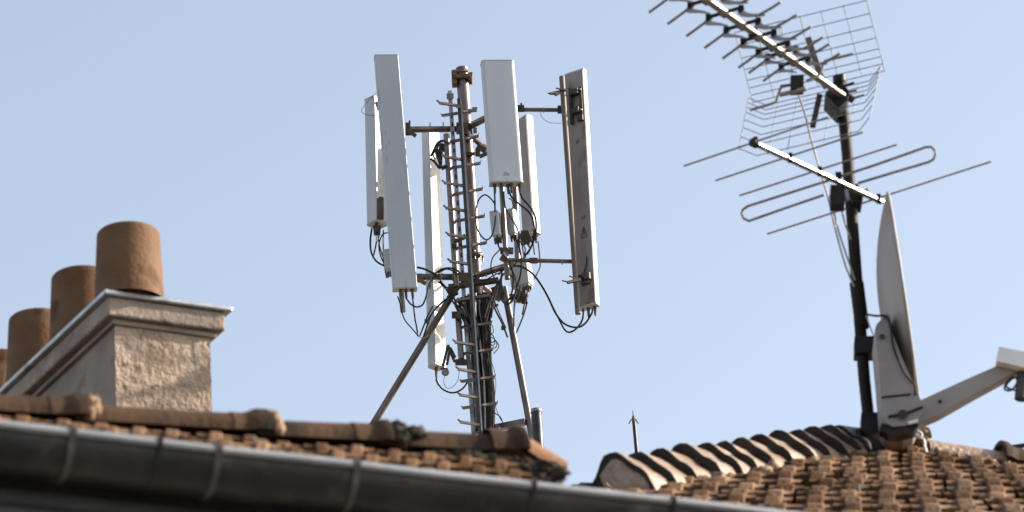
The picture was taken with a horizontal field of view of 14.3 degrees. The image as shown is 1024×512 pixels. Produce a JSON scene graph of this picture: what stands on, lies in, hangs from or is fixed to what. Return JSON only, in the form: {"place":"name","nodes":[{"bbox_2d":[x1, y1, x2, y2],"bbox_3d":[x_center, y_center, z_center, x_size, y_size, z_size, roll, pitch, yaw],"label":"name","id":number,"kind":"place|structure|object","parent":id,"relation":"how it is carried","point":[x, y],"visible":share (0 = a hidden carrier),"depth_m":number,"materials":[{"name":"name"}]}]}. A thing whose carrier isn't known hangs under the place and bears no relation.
{"place":"outdoors","nodes":[
{"label":"outdoors","id":0,"kind":"place"},
{"bbox_2d":[0,393,795,511],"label":"house","id":1,"kind":"structure","parent":0,"point":[79,452],"depth_m":9.81,"materials":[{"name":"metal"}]},
{"bbox_2d":[0,0,1023,484],"label":"sky","id":2,"kind":"structure","parent":0,"point":[234,130],"materials":[{"name":"blue"}]},
{"bbox_2d":[1012,443,1023,447],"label":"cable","id":3,"kind":"object","parent":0,"point":[1021,445],"visible":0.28,"depth_m":17.98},
{"label":"ground","id":4,"kind":"structure","parent":0,"visible":0},
{"bbox_2d":[571,424,1023,511],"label":"house","id":5,"kind":"structure","parent":4,"relation":"on","point":[833,468],"depth_m":15.72,"materials":[{"name":"tile"}]},
{"bbox_2d":[833,74,884,451],"bbox_3d":[1.473,0.053,17.502,0.105,1.923,0.210,-4,-26,0],"label":"aerial pole","id":6,"kind":"object","parent":5,"relation":"on","point":[863,344],"visible":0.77,"depth_m":17.46,"materials":[{"name":"black metal"}]},
{"bbox_2d":[648,0,884,286],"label":"uhf aerial","id":7,"kind":"object","parent":6,"relation":"attached to","point":[836,100],"visible":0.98,"depth_m":17.47,"materials":[{"name":"metal"}]},
{"bbox_2d":[683,116,991,279],"bbox_3d":[1.376,-0.232,17.322,1.111,0.452,0.858,-18,-30,28],"label":"vhf aerial","id":8,"kind":"object","parent":6,"relation":"attached to","point":[853,193],"visible":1,"depth_m":17.49,"materials":[{"name":"metal"}]},
{"bbox_2d":[914,430,927,452],"bbox_3d":[1.643,0.771,16.930,0.142,0.103,0.012,-4,-26,0],"label":"cable","id":9,"kind":"object","parent":5,"relation":"on","point":[920,436],"visible":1,"depth_m":16.93,"materials":[{"name":"white plastic"}]},
{"bbox_2d":[866,192,1023,449],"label":"satellite dish","id":10,"kind":"object","parent":5,"relation":"attached to","point":[905,413],"visible":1,"depth_m":16.99,"materials":[{"name":"paint"}]},
{"bbox_3d":[0.593,12.267,39.071,11.200,15.381,13.200,-4,-26,0],"label":"apartment building","id":11,"kind":"object","parent":4,"relation":"on","visible":0},
{"bbox_2d":[370,66,571,439],"bbox_3d":[-1.117,0.837,39.755,3.664,6.002,1.007,-5,-26,2],"label":"telecom mast","id":12,"kind":"object","parent":11,"relation":"on","point":[474,312],"visible":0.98,"depth_m":39.82,"materials":[{"name":"metal"}]},
{"bbox_2d":[361,92,387,277],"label":"panel antenna","id":13,"kind":"object","parent":12,"relation":"attached to","point":[376,211],"visible":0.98,"depth_m":40.62,"materials":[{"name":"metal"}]},
{"bbox_2d":[383,249,390,277],"bbox_3d":[-1.188,0.084,39.959,0.109,0.290,0.139,-8,-26,9],"label":"radio unit","id":14,"kind":"object","parent":12,"relation":"attached to","point":[386,257],"visible":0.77,"depth_m":39.90,"materials":[{"name":"paint"}]},
{"bbox_2d":[374,54,431,337],"bbox_3d":[-1.036,-0.608,39.976,0.495,3.062,0.207,5,-27,-17],"label":"panel antenna","id":15,"kind":"object","parent":12,"relation":"attached to","point":[396,188],"visible":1,"depth_m":39.96,"materials":[{"name":"plastic"}]},
{"bbox_2d":[422,132,467,393],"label":"panel antenna","id":16,"kind":"object","parent":12,"relation":"attached to","point":[439,349],"visible":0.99,"depth_m":40.38,"materials":[{"name":"white plastic"}]},
{"bbox_2d":[489,210,513,303],"bbox_3d":[-0.108,0.018,39.553,0.151,1.014,0.212,12,-30,-30],"label":"radio unit","id":17,"kind":"object","parent":12,"relation":"attached to","point":[497,235],"visible":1,"depth_m":39.65,"materials":[{"name":"paint"}]},
{"bbox_2d":[475,60,536,258],"bbox_3d":[-0.082,-0.972,39.882,0.586,2.066,0.258,7,-28,-21],"label":"panel antenna","id":18,"kind":"object","parent":12,"relation":"attached to","point":[501,125],"visible":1,"depth_m":39.90,"materials":[{"name":"white plastic"}]},
{"bbox_2d":[490,250,533,314],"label":"radio unit","id":19,"kind":"object","parent":12,"relation":"attached to","point":[526,278],"visible":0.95,"depth_m":40.10,"materials":[{"name":"paint"}]},
{"bbox_2d":[501,208,525,305],"bbox_3d":[0.014,0.001,39.581,0.173,1.066,0.267,-24,-33,35],"label":"radio unit","id":20,"kind":"object","parent":12,"relation":"attached to","point":[512,231],"visible":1,"depth_m":39.73,"materials":[{"name":"paint"}]},
{"bbox_2d":[510,114,540,279],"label":"panel antenna","id":21,"kind":"object","parent":12,"relation":"attached to","point":[529,191],"visible":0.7,"depth_m":41.05,"materials":[{"name":"white plastic"}]},
{"bbox_2d":[513,68,599,333],"bbox_3d":[0.406,-0.566,39.758,0.844,2.857,0.342,0,-26,-7],"label":"panel antenna","id":22,"kind":"object","parent":12,"relation":"attached to","point":[572,91],"visible":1,"depth_m":39.80,"materials":[{"name":"metal"}]},
{"bbox_2d":[530,407,543,446],"bbox_3d":[0.265,2.093,37.469,0.108,1.505,0.108,-4,-26,0],"label":"vent pipe","id":23,"kind":"object","parent":11,"relation":"on","point":[537,425],"visible":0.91,"depth_m":37.69,"materials":[{"name":"metal"}]},
{"bbox_2d":[628,411,638,451],"bbox_3d":[1.217,2.402,38.846,0.101,2.049,0.044,-4,-26,0],"label":"lightning rod","id":24,"kind":"object","parent":11,"relation":"on","point":[634,421],"visible":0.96,"depth_m":39.18,"materials":[{"name":"metal"}]},
{"bbox_3d":[-2.751,5.184,15.969,5.326,8.220,4.999,-4,-26,0],"label":"house","id":25,"kind":"object","parent":4,"relation":"on","visible":0},
{"bbox_2d":[0,221,231,411],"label":"chimney","id":26,"kind":"object","parent":25,"relation":"on","point":[114,326],"visible":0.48,"depth_m":16.80,"materials":[{"name":"concrete"}]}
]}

